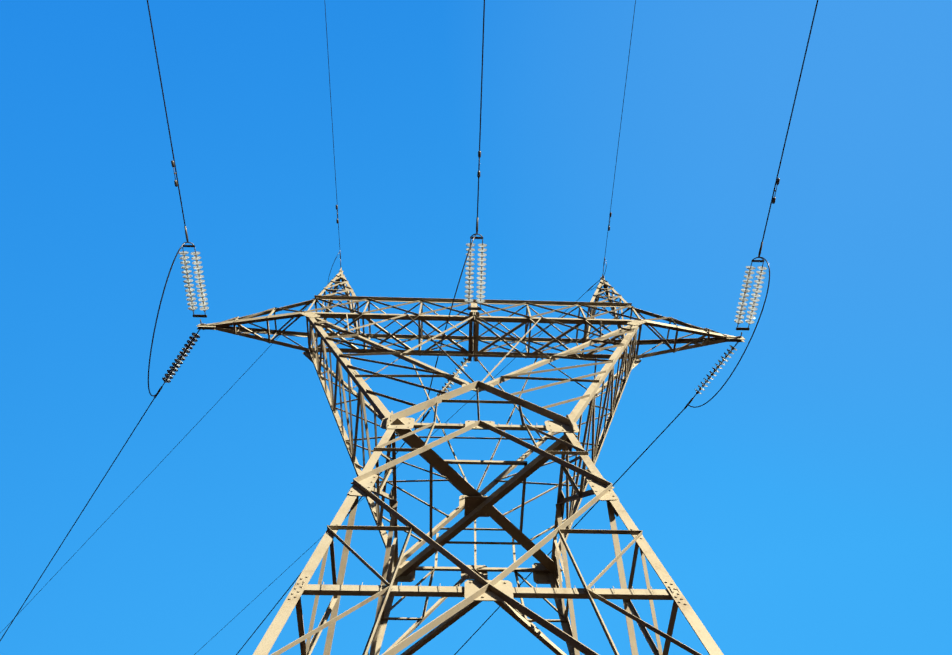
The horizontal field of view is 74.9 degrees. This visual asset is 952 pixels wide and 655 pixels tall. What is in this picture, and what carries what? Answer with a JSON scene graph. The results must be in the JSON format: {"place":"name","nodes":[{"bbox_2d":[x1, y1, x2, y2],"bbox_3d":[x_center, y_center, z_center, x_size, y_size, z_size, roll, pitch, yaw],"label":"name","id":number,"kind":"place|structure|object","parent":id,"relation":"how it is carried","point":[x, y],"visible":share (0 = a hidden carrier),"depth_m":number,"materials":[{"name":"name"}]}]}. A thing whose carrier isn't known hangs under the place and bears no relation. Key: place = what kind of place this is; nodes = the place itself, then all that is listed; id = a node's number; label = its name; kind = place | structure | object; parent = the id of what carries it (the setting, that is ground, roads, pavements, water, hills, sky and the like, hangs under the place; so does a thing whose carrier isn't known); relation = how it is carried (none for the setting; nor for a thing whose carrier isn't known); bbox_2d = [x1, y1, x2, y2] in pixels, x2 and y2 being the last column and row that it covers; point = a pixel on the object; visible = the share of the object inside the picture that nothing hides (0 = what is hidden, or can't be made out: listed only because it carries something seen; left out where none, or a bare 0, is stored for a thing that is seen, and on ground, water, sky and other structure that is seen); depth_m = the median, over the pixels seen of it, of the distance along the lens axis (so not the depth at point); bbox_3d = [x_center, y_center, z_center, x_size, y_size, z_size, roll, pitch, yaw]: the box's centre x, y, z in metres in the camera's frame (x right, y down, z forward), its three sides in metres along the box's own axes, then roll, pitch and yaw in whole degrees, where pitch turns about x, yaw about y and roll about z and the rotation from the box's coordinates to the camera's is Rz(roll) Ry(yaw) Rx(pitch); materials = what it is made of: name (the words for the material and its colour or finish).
{"place":"outdoors","nodes":[
{"label":"outdoors","id":0,"kind":"place"},
{"bbox_2d":[162,243,766,405],"bbox_3d":[-0.495,0.027,17.061,16.429,0.583,4.755,1,-67,-1],"label":"glass insulator","id":1,"kind":"object","parent":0,"point":[465,300],"visible":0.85,"depth_m":16.77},
{"bbox_2d":[0,0,951,654],"label":"sky","id":2,"kind":"structure","parent":0,"point":[804,508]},
{"bbox_3d":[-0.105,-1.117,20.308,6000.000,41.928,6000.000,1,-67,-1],"label":"ground","id":3,"kind":"structure","parent":0,"visible":0},
{"bbox_2d":[197,267,744,654],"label":"lattice tower","id":4,"kind":"structure","parent":3,"relation":"on","point":[479,587],"depth_m":10.78,"materials":[{"name":"metal"}]},
{"bbox_2d":[154,151,779,419],"bbox_3d":[-0.675,-1.878,19.056,16.614,5.787,7.576,1,-67,-1],"label":"insulator hardware","id":5,"kind":"object","parent":4,"relation":"attached to","point":[471,237],"visible":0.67,"depth_m":16.78,"materials":[{"name":"grey metal"}]},
{"bbox_2d":[0,0,817,654],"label":"conductors","id":6,"kind":"object","parent":5,"relation":"attached to","point":[448,316],"visible":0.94,"depth_m":16.54,"materials":[{"name":"grey"}]}
]}

